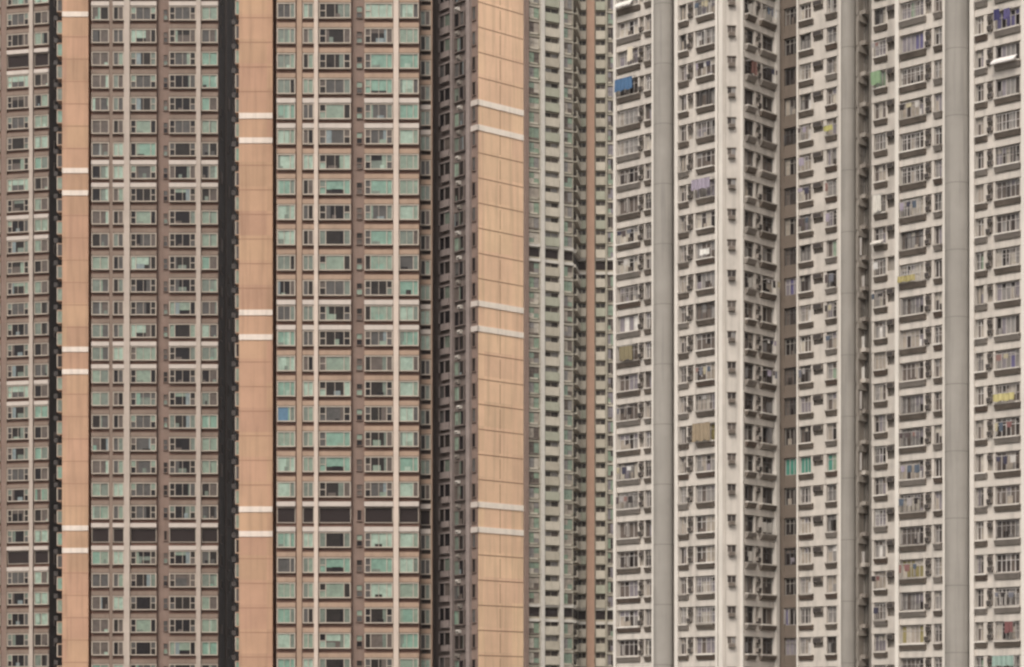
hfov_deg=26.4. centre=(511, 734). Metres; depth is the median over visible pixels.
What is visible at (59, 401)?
side bay window
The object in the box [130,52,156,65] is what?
bay window
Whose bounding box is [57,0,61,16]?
side bay window
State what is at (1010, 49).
window
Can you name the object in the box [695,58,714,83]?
window
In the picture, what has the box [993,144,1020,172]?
window
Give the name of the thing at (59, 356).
side bay window
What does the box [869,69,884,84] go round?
green net
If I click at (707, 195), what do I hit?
window
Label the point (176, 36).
bay window
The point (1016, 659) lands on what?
window
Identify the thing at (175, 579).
bay window
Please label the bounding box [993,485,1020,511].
window
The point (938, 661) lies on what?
window
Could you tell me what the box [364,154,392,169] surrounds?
bay window
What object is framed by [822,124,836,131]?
yellow cloth
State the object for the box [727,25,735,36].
small window
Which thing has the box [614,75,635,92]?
blue sheet
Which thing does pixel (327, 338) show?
bay window
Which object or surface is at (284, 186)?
bay window
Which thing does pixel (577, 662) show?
window
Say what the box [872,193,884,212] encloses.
white cloth
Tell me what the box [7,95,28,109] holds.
bay window
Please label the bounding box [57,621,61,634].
side bay window
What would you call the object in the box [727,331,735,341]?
small window
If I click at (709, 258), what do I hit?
window
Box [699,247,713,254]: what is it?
white bedding
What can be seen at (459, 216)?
flank window
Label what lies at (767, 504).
window
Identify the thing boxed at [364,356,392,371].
bay window
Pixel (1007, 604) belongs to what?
window
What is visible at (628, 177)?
window
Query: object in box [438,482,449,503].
flank window
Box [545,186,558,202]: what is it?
window
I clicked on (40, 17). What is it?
bay window
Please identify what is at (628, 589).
window
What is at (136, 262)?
bay window
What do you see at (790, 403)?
window
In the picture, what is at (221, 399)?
window
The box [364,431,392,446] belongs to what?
bay window
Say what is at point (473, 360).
small window
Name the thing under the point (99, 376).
bay window
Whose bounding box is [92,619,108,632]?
bay window
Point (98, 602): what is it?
bay window
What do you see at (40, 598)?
bay window
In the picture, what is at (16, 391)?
bay window
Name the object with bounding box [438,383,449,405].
flank window
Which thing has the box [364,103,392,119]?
bay window
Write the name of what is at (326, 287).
bay window
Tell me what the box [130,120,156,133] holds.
bay window
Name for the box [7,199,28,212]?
bay window
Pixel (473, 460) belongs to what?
small window
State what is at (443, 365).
flank window
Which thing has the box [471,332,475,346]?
small window
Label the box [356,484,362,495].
small window
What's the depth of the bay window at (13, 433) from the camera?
295.29 m
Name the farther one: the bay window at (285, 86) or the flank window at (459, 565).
the flank window at (459, 565)
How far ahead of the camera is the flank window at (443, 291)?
247.08 m
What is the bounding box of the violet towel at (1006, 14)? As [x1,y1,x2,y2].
[1003,7,1013,18]
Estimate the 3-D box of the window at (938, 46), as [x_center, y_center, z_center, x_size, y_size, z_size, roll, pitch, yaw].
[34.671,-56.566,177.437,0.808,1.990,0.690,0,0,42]
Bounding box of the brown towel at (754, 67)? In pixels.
[746,59,756,74]
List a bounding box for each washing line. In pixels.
[615,258,636,265]
[615,406,636,414]
[615,466,636,474]
[616,495,633,503]
[617,228,636,236]
[693,0,713,8]
[693,60,713,69]
[694,365,713,375]
[762,6,779,17]
[762,67,779,75]
[762,278,779,287]
[762,369,777,378]
[764,339,778,345]
[797,126,811,132]
[797,156,811,165]
[798,186,810,194]
[798,217,809,226]
[798,368,811,377]
[823,181,834,191]
[823,304,834,311]
[825,212,835,221]
[825,273,835,282]
[871,41,884,47]
[871,292,884,298]
[871,607,877,613]
[872,261,884,269]
[872,575,883,581]
[897,199,920,210]
[897,431,920,438]
[897,563,920,572]
[898,497,920,505]
[899,100,920,110]
[899,464,920,472]
[992,591,1014,597]
[994,352,1017,360]
[994,420,1017,431]
[994,455,1017,464]
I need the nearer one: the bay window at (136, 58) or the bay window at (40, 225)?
the bay window at (136, 58)
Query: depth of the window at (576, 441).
414.29 m
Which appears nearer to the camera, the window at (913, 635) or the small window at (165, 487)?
the window at (913, 635)
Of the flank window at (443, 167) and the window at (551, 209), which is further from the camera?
the window at (551, 209)
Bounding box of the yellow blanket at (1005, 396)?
[991,391,1018,401]
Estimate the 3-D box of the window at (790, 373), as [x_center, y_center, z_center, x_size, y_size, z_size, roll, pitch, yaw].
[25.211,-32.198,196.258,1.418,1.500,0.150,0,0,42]
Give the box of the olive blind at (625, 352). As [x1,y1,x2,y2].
[618,344,636,360]
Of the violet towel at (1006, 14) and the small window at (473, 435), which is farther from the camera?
the small window at (473, 435)
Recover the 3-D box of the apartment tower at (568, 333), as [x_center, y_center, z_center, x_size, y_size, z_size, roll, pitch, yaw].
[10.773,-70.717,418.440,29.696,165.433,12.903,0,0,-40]
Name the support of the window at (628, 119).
in the apartment block at (757, 529)
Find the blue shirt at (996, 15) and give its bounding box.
[993,8,1003,20]
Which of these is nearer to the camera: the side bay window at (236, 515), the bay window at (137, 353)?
the side bay window at (236, 515)
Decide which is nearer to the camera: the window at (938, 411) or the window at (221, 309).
the window at (938, 411)
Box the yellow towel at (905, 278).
[896,273,918,282]
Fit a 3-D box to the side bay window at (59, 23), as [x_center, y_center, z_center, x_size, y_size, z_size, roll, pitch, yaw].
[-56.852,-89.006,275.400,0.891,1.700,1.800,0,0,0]
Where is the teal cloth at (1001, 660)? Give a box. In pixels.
[991,655,1017,666]
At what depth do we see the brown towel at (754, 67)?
193.05 m
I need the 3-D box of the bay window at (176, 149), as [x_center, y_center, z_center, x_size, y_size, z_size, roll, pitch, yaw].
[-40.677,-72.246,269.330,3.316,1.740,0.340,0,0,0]
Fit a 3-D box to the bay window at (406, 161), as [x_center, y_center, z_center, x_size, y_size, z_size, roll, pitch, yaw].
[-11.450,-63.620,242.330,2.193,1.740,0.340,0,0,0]
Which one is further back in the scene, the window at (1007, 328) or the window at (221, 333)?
the window at (221, 333)
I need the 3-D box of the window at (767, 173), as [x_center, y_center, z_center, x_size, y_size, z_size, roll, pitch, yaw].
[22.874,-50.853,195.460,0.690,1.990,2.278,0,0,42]
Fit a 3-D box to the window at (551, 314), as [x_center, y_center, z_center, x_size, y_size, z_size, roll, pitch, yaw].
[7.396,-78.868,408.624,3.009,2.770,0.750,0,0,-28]
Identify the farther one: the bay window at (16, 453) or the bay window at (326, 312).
the bay window at (16, 453)
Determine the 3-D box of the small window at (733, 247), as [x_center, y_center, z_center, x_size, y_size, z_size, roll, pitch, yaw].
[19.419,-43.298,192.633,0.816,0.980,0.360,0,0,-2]
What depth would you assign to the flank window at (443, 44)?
247.08 m
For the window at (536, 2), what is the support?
in the apartment tower at (568, 333)
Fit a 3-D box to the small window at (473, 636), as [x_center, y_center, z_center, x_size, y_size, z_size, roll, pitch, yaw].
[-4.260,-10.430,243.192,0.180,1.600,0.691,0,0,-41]
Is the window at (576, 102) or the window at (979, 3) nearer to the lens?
the window at (979, 3)
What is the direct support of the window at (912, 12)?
in the apartment block at (959, 250)
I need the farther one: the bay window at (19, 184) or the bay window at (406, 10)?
the bay window at (19, 184)
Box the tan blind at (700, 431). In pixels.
[691,421,711,441]
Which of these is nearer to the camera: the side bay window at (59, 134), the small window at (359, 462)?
the small window at (359, 462)
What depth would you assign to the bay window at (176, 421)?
269.26 m
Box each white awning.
[613,0,633,8]
[870,239,884,244]
[990,54,1016,64]
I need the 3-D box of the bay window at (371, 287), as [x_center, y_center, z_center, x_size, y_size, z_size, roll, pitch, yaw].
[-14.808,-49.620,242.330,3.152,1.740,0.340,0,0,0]
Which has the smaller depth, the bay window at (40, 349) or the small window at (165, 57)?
the small window at (165, 57)
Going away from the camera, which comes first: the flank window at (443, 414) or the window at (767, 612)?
the window at (767, 612)
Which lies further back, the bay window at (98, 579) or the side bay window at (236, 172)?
the bay window at (98, 579)
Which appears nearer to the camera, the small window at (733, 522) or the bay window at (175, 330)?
the small window at (733, 522)
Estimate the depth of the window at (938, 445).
177.62 m
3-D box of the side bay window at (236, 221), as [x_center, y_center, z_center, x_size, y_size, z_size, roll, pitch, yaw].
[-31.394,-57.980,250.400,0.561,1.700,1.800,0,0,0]
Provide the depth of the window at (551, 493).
408.47 m
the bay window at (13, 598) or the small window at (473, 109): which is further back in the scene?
the bay window at (13, 598)
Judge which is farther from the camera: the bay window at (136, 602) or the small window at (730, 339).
the bay window at (136, 602)
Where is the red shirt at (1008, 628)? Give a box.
[1003,621,1016,632]
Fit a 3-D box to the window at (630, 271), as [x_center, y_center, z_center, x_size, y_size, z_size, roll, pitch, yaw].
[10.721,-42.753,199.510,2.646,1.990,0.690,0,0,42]
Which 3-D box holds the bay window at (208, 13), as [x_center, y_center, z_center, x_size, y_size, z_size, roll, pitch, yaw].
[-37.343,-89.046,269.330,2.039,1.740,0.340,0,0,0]
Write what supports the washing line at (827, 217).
attached to the apartment block at (757, 529)
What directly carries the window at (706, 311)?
in the apartment block at (757, 529)
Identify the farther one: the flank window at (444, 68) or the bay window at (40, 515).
the bay window at (40, 515)
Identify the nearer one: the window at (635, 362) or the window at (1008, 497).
the window at (1008, 497)
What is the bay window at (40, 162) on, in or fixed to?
in the apartment tower at (28, 338)
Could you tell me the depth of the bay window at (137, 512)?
269.32 m
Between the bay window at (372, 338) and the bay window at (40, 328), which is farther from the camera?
the bay window at (40, 328)
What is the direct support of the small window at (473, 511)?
in the apartment tower at (379, 308)
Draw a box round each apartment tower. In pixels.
[0,0,61,666]
[54,0,238,666]
[232,0,523,666]
[523,0,612,666]
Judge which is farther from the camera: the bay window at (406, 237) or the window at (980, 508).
the bay window at (406, 237)
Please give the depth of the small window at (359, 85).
242.78 m
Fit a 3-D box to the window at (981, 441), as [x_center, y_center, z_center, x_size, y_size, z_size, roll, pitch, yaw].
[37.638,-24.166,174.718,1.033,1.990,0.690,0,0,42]
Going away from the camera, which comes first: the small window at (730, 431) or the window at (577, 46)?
the small window at (730, 431)
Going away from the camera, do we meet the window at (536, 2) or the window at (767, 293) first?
the window at (767, 293)
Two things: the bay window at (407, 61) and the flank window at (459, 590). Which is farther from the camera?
the flank window at (459, 590)
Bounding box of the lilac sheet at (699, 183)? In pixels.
[690,176,713,190]
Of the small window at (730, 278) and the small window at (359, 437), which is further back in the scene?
the small window at (359, 437)
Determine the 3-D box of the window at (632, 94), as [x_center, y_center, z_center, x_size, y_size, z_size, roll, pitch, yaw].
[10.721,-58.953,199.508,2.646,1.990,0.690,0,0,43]
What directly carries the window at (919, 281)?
in the apartment block at (959, 250)
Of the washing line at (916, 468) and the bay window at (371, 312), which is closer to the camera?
the washing line at (916, 468)
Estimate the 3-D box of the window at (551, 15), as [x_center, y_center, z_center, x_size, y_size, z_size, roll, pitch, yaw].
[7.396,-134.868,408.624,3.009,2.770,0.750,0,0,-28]
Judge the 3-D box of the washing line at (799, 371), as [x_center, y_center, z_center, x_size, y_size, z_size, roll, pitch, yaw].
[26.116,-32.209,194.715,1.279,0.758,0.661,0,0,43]
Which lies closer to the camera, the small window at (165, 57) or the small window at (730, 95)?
the small window at (730, 95)
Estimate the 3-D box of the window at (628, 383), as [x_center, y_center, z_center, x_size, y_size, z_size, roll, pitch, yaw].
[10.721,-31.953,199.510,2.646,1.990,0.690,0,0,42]
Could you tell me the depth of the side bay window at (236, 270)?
249.57 m
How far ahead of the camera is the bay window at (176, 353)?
269.32 m
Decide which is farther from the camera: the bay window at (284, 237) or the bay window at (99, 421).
the bay window at (99, 421)
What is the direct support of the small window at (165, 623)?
in the apartment tower at (146, 211)
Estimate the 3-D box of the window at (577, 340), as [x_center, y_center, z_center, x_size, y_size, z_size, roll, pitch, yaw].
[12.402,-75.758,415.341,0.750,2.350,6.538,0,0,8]
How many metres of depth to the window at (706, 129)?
193.70 m
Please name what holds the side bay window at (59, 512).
in the apartment tower at (146, 211)
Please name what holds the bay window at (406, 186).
in the apartment tower at (379, 308)
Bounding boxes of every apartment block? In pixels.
[613,0,894,666]
[895,0,1023,666]
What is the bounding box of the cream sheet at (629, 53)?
[627,45,635,61]
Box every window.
[7,0,28,6]
[7,12,28,26]
[7,33,28,47]
[7,74,28,88]
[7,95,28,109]
[7,116,28,130]
[7,136,28,150]
[7,157,28,171]
[7,178,28,191]
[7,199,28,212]
[7,219,28,233]
[7,240,28,253]
[7,261,28,274]
[7,281,28,295]
[7,302,28,315]
[7,323,28,336]
[7,343,28,357]
[7,364,28,377]
[7,385,28,398]
[7,406,28,419]
[7,426,28,439]
[7,447,28,460]
[7,468,28,480]
[7,488,28,501]
[7,509,28,522]
[7,530,28,542]
[7,571,28,584]
[7,592,28,604]
[7,613,28,625]
[7,633,28,646]
[7,654,28,666]
[34,0,48,4]
[34,11,48,24]
[34,31,48,45]
[34,73,48,86]
[34,94,48,107]
[34,114,48,128]
[34,135,48,148]
[34,156,48,169]
[34,177,48,190]
[34,197,48,211]
[34,218,48,231]
[34,239,48,252]
[34,260,48,273]
[34,280,48,293]
[34,301,48,314]
[34,322,48,335]
[34,343,48,355]
[34,363,48,376]
[34,384,48,397]
[34,405,48,418]
[34,426,48,438]
[34,446,48,459]
[34,467,48,480]
[34,488,48,500]
[34,509,48,521]
[34,529,48,542]
[34,571,48,583]
[34,592,48,604]
[34,612,48,625]
[34,633,48,645]
[34,654,48,666]
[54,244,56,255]
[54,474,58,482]
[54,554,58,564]
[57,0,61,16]
[57,21,61,38]
[57,43,61,60]
[57,65,61,82]
[57,87,61,104]
[57,110,61,126]
[57,132,61,148]
[57,154,61,170]
[57,176,61,192]
[57,199,61,215]
[57,221,61,237]
[57,243,61,259]
[57,265,61,281]
[57,288,61,303]
[57,310,61,325]
[57,332,61,347]
[57,354,61,369]
[57,377,61,391]
[57,399,61,413]
[57,421,61,436]
[57,443,61,458]
[57,466,61,480]
[57,488,61,502]
[57,510,61,524]
[57,532,61,546]
[57,555,61,568]
[57,577,61,590]
[57,599,61,612]
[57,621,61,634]
[57,644,61,657]
[92,6,108,20]
[92,29,108,43]
[92,52,108,65]
[92,74,108,88]
[92,97,108,111]
[92,120,108,133]
[92,142,108,156]
[92,165,108,179]
[92,188,108,201]
[92,210,108,224]
[92,233,108,247]
[92,256,108,269]
[92,278,108,292]
[92,301,108,315]
[92,324,108,337]
[92,346,108,360]
[92,369,108,383]
[92,392,108,405]
[92,414,108,428]
[92,437,108,451]
[92,460,108,473]
[92,483,108,496]
[92,505,108,519]
[92,551,108,564]
[92,573,108,586]
[92,596,108,609]
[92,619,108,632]
[92,641,108,654]
[92,664,108,666]
[113,6,217,666]
[130,6,156,20]
[130,29,156,43]
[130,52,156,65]
[130,74,156,88]
[130,97,156,111]
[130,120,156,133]
[130,142,156,156]
[130,165,156,179]
[130,188,156,201]
[130,210,156,224]
[130,233,156,247]
[130,256,156,269]
[130,278,156,292]
[130,301,156,315]
[130,324,156,337]
[130,346,156,360]
[130,369,156,383]
[130,392,156,405]
[130,414,156,428]
[130,437,156,451]
[130,460,156,473]
[130,483,156,496]
[130,505,156,519]
[130,551,156,564]
[130,573,156,586]
[130,596,156,609]
[130,619,156,632]
[130,641,156,654]
[130,664,156,666]
[163,9,167,20]
[163,32,167,42]
[163,55,167,65]
[163,77,167,87]
[163,100,167,110]
[163,122,167,133]
[163,145,167,155]
[163,168,167,178]
[163,190,167,201]
[163,213,167,223]
[163,236,167,246]
[163,258,167,268]
[163,281,167,291]
[163,304,167,314]
[163,326,167,336]
[163,349,167,359]
[163,371,167,382]
[163,394,167,404]
[163,417,167,427]
[163,439,167,449]
[163,462,167,472]
[163,485,167,495]
[163,507,167,517]
[163,553,167,563]
[163,575,167,585]
[163,598,167,608]
[163,621,167,630]
[163,643,167,653]
[169,6,195,20]
[169,29,195,43]
[169,52,195,65]
[169,74,195,88]
[169,97,195,111]
[169,120,195,133]
[169,142,195,156]
[169,165,195,179]
[169,188,195,201]
[169,210,195,224]
[169,233,195,247]
[169,256,195,269]
[169,278,195,292]
[169,301,195,315]
[169,324,195,337]
[169,346,195,360]
[169,369,195,383]
[169,392,195,405]
[169,414,195,428]
[169,437,195,451]
[169,460,195,473]
[169,483,195,496]
[169,505,195,519]
[169,551,195,564]
[169,573,195,586]
[169,596,195,609]
[169,619,195,632]
[169,641,195,654]
[169,664,195,666]
[201,6,217,20]
[201,29,217,43]
[201,52,217,65]
[220,35,222,50]
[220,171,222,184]
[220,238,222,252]
[220,286,222,297]
[220,306,222,319]
[220,330,222,341]
[220,397,222,409]
[220,418,222,431]
[220,443,222,454]
[220,463,222,476]
[220,554,222,566]
[235,0,238,19]
[235,25,238,43]
[235,49,238,68]
[235,74,238,92]
[235,98,238,116]
[235,122,238,141]
[235,147,238,165]
[235,171,238,189]
[235,196,238,214]
[235,220,238,238]
[235,245,238,262]
[235,269,238,286]
[235,294,238,311]
[235,318,238,335]
[235,343,238,359]
[235,367,238,384]
[235,392,238,408]
[235,416,238,432]
[235,441,238,456]
[235,465,238,481]
[235,490,238,505]
[235,514,238,529]
[235,539,238,554]
[235,563,238,578]
[235,587,238,602]
[235,612,238,627]
[235,636,238,651]
[277,0,430,666]
[277,3,295,18]
[277,28,295,43]
[277,53,295,69]
[277,78,295,94]
[277,103,295,119]
[277,129,295,144]
[277,154,295,169]
[277,179,295,194]
[277,204,295,220]
[277,230,295,245]
[277,255,295,270]
[277,280,295,295]
[319,3,350,18]
[319,28,350,43]
[319,53,350,69]
[319,78,350,94]
[319,103,350,119]
[319,129,350,144]
[319,154,350,169]
[319,179,350,194]
[319,204,350,220]
[319,230,350,245]
[319,255,350,270]
[319,280,350,295]
[319,305,350,320]
[319,330,350,346]
[319,356,350,371]
[319,381,350,396]
[319,406,350,421]
[319,431,350,446]
[319,456,350,471]
[319,482,350,497]
[319,532,350,547]
[319,557,350,572]
[319,582,350,597]
[319,608,350,623]
[319,633,350,648]
[319,658,350,666]
[356,6,362,18]
[356,31,362,43]
[356,56,362,68]
[356,82,362,93]
[356,107,362,118]
[356,132,362,143]
[356,157,362,168]
[356,182,362,194]
[356,207,362,219]
[356,232,362,244]
[356,258,362,269]
[356,283,362,294]
[356,308,362,319]
[356,333,362,344]
[356,358,362,370]
[356,383,362,395]
[356,409,362,420]
[356,434,362,445]
[356,459,362,470]
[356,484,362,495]
[356,534,362,546]
[356,560,362,571]
[356,585,362,596]
[356,610,362,621]
[356,635,362,646]
[356,660,362,666]
[364,3,392,18]
[364,28,392,43]
[364,53,392,69]
[364,78,392,94]
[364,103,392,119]
[364,129,392,144]
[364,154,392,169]
[364,179,392,194]
[364,204,392,220]
[364,230,392,245]
[364,255,392,270]
[364,280,392,295]
[364,305,392,320]
[364,330,392,346]
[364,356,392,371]
[364,381,392,396]
[364,406,392,421]
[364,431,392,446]
[364,456,392,471]
[364,482,392,497]
[364,532,392,547]
[364,557,392,572]
[364,582,392,597]
[364,608,392,623]
[364,633,392,648]
[364,658,392,666]
[399,3,418,18]
[399,28,418,43]
[399,53,418,69]
[399,78,418,94]
[399,103,418,119]
[399,129,418,144]
[399,154,418,169]
[399,179,418,194]
[399,204,418,220]
[399,230,418,245]
[399,255,418,270]
[399,280,418,295]
[399,305,418,320]
[399,330,418,346]
[399,356,418,371]
[399,381,418,396]
[399,406,418,421]
[399,431,418,446]
[399,456,418,471]
[399,482,418,497]
[399,532,418,547]
[399,557,418,572]
[399,582,418,597]
[399,608,418,623]
[399,633,418,648]
[399,658,418,666]
[438,0,449,11]
[438,11,449,35]
[438,36,449,59]
[438,61,449,83]
[438,86,449,108]
[438,111,449,132]
[438,135,449,158]
[438,160,449,182]
[438,185,449,208]
[438,210,449,231]
[438,234,449,256]
[438,259,449,282]
[438,284,449,306]
[438,309,449,330]
[438,334,449,355]
[438,358,449,380]
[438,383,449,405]
[438,408,449,430]
[438,433,449,453]
[438,457,449,478]
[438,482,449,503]
[438,507,449,527]
[438,532,449,553]
[438,557,449,576]
[438,581,449,601]
[438,606,449,627]
[438,631,449,650]
[438,656,449,666]
[454,0,465,4]
[454,10,465,29]
[454,35,465,54]
[454,60,465,78]
[454,85,465,103]
[454,110,465,128]
[454,135,465,153]
[454,160,465,178]
[454,185,465,203]
[454,210,465,227]
[454,235,465,252]
[454,260,465,277]
[454,285,465,302]
[454,310,465,327]
[454,335,465,352]
[454,359,465,376]
[454,384,465,401]
[454,409,465,426]
[454,434,465,451]
[454,459,465,476]
[454,484,465,500]
[454,509,465,525]
[454,534,465,550]
[454,559,465,575]
[454,584,465,600]
[454,609,465,625]
[454,634,465,649]
[454,659,465,666]
[471,5,475,20]
[471,30,475,46]
[471,56,475,71]
[471,81,475,96]
[471,106,475,121]
[471,131,475,146]
[471,156,475,171]
[471,181,475,196]
[471,206,475,221]
[471,232,475,246]
[471,257,475,271]
[471,282,475,296]
[471,307,475,321]
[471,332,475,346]
[471,357,475,371]
[471,382,475,397]
[471,408,475,422]
[471,433,475,447]
[471,458,475,472]
[471,483,475,497]
[471,508,475,522]
[471,533,475,547]
[471,558,475,572]
[471,583,475,597]
[471,609,475,622]
[471,634,475,647]
[471,659,475,666]
[529,0,539,4]
[529,0,612,666]
[529,4,539,19]
[529,19,539,34]
[529,34,539,49]
[529,49,539,64]
[529,64,539,79]
[529,79,539,94]
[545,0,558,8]
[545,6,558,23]
[545,21,558,37]
[545,36,558,52]
[545,51,558,67]
[545,66,558,82]
[545,81,558,97]
[545,96,558,112]
[545,111,558,127]
[545,126,558,142]
[545,141,558,157]
[545,156,558,172]
[545,171,558,187]
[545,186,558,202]
[545,201,558,216]
[545,216,558,231]
[545,231,558,246]
[545,263,558,276]
[545,276,558,291]
[545,291,558,306]
[545,306,558,321]
[545,321,558,336]
[545,336,558,351]
[545,351,558,366]
[545,366,558,381]
[545,381,558,396]
[545,396,558,410]
[545,410,558,425]
[545,425,558,440]
[545,440,558,455]
[545,455,558,470]
[545,470,558,485]
[545,485,558,500]
[545,500,558,515]
[545,515,558,530]
[545,530,558,545]
[545,545,558,560]
[545,560,558,574]
[545,575,558,589]
[545,590,558,604]
[545,622,558,634]
[545,635,558,649]
[545,650,558,664]
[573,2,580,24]
[573,17,580,39]
[573,31,580,53]
[573,46,580,68]
[573,61,580,82]
[573,76,580,97]
[573,91,580,112]
[573,105,580,126]
[573,120,580,141]
[573,135,580,155]
[573,150,580,170]
[573,165,580,185]
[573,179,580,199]
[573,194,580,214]
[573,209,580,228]
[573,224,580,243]
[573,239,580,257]
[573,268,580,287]
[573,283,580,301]
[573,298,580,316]
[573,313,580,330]
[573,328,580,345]
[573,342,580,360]
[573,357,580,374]
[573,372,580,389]
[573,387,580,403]
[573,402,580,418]
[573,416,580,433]
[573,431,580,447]
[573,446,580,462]
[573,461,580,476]
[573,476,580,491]
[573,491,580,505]
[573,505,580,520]
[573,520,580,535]
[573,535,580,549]
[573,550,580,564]
[573,565,580,578]
[573,579,580,593]
[573,594,580,608]
[573,624,580,637]
[573,639,580,651]
[573,653,580,666]
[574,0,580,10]
[616,0,640,15]
[616,19,640,44]
[616,49,640,74]
[616,78,640,103]
[616,108,640,132]
[616,137,640,162]
[616,167,640,191]
[616,196,640,220]
[616,226,640,250]
[616,256,640,279]
[616,285,640,309]
[616,315,640,338]
[616,344,640,367]
[616,374,640,397]
[616,403,640,426]
[616,433,640,455]
[616,462,640,485]
[616,492,640,514]
[616,522,640,544]
[616,551,640,573]
[616,581,640,602]
[616,610,640,632]
[616,640,640,661]
[643,0,887,666]
[695,0,714,22]
[695,28,714,52]
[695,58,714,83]
[695,88,714,113]
[695,119,714,143]
[695,149,714,174]
[695,180,714,204]
[695,210,714,234]
[695,241,714,265]
[695,271,714,295]
[695,302,714,325]
[695,332,714,356]
[695,363,714,386]
[695,393,714,416]
[695,424,714,447]
[695,454,714,477]
[695,485,714,507]
[695,515,714,538]
[695,546,714,568]
[695,576,714,598]
[695,606,714,628]
[695,637,714,659]
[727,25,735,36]
[727,56,735,66]
[727,86,735,97]
[727,117,735,127]
[727,147,735,158]
[727,178,735,188]
[727,208,735,219]
[727,239,735,249]
[727,270,735,280]
[727,300,735,310]
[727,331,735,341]
[727,361,735,372]
[727,392,735,402]
[727,422,735,433]
[727,453,735,463]
[727,483,735,494]
[727,514,735,524]
[727,545,735,555]
[727,575,735,585]
[727,606,735,616]
[727,636,735,646]
[728,0,735,5]
[759,5,777,30]
[759,36,777,60]
[759,66,777,90]
[759,96,777,120]
[759,126,777,150]
[759,156,777,180]
[759,186,777,210]
[759,216,777,240]
[759,246,777,270]
[759,277,777,300]
[759,307,777,330]
[759,337,777,360]
[759,367,777,390]
[759,397,777,420]
[759,427,777,450]
[759,457,777,480]
[759,487,777,510]
[759,518,777,540]
[759,548,777,570]
[759,578,777,600]
[759,608,777,630]
[759,638,777,660]
[784,128,795,145]
[786,7,795,25]
[786,37,795,55]
[786,68,795,85]
[786,98,795,115]
[786,158,795,175]
[786,188,795,205]
[786,218,795,235]
[786,248,795,265]
[786,278,795,295]
[786,308,795,325]
[786,338,795,354]
[786,368,795,384]
[786,398,795,414]
[786,428,795,444]
[786,458,795,474]
[786,488,795,504]
[898,0,926,27]
[898,32,926,60]
[898,65,926,93]
[898,98,926,125]
[898,131,926,158]
[898,164,926,191]
[898,197,926,224]
[898,230,926,256]
[898,263,926,289]
[898,296,926,322]
[898,329,926,354]
[898,362,926,387]
[898,395,926,420]
[898,428,926,453]
[898,460,926,485]
[898,493,926,518]
[898,526,926,551]
[898,559,926,584]
[898,592,926,616]
[898,625,926,649]
[901,658,922,666]
[932,0,942,18]
[932,27,942,52]
[932,61,942,85]
[932,94,942,118]
[932,127,942,151]
[932,160,942,184]
[932,193,942,217]
[932,226,942,250]
[932,260,942,284]
[932,293,942,317]
[932,326,942,350]
[932,359,942,383]
[932,392,942,416]
[932,425,942,449]
[932,459,942,482]
[932,492,942,515]
[932,525,942,549]
[932,558,942,582]
[932,591,942,615]
[932,624,942,648]
[935,658,941,666]
[974,0,987,8]
[974,17,987,41]
[974,50,987,75]
[974,84,987,109]
[974,118,987,142]
[974,151,987,176]
[974,185,987,210]
[974,219,987,243]
[974,252,987,277]
[974,286,987,310]
[974,320,987,344]
[974,353,987,378]
[974,387,987,411]
[974,421,987,445]
[974,454,987,479]
[974,488,987,512]
[974,522,987,546]
[974,555,987,579]
[974,589,987,613]
[974,623,987,647]
[977,656,983,666]
[993,8,1020,37]
[993,42,1020,71]
[993,76,1020,104]
[993,110,1020,138]
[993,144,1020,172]
[993,178,1020,206]
[993,212,1020,240]
[993,246,1020,274]
[993,281,1020,308]
[993,315,1020,341]
[993,349,1020,375]
[993,383,1020,409]
[993,417,1020,443]
[993,451,1020,477]
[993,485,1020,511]
[993,519,1020,545]
[993,553,1020,578]
[993,587,1020,612]
[993,621,1020,646]
[994,0,1009,3]
[995,656,1019,666]
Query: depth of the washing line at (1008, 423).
172.89 m
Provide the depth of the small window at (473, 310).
243.31 m
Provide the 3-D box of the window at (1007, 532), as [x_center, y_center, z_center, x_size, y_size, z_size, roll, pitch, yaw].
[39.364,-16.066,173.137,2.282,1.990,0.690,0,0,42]
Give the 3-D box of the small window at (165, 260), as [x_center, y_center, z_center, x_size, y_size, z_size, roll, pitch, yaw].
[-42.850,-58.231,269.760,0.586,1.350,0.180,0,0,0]
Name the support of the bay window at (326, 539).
in the apartment tower at (379, 308)
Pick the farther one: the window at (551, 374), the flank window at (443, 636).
the window at (551, 374)
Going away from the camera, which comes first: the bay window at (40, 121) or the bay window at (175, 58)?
the bay window at (175, 58)
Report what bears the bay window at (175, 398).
in the apartment tower at (146, 211)
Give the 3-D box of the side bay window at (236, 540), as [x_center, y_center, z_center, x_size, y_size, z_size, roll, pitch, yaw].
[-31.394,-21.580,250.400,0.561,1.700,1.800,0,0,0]
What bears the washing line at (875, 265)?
attached to the apartment block at (757, 529)
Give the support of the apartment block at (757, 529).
on the ground
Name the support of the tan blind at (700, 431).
attached to the apartment block at (757, 529)
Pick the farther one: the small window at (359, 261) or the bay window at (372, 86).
the small window at (359, 261)
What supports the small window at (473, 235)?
in the apartment tower at (379, 308)
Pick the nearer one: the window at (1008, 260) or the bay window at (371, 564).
the window at (1008, 260)
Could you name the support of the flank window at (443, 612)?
in the apartment tower at (379, 308)
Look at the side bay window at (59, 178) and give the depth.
274.57 m
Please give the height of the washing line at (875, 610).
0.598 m
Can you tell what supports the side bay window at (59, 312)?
in the apartment tower at (146, 211)
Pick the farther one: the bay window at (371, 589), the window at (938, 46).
the bay window at (371, 589)

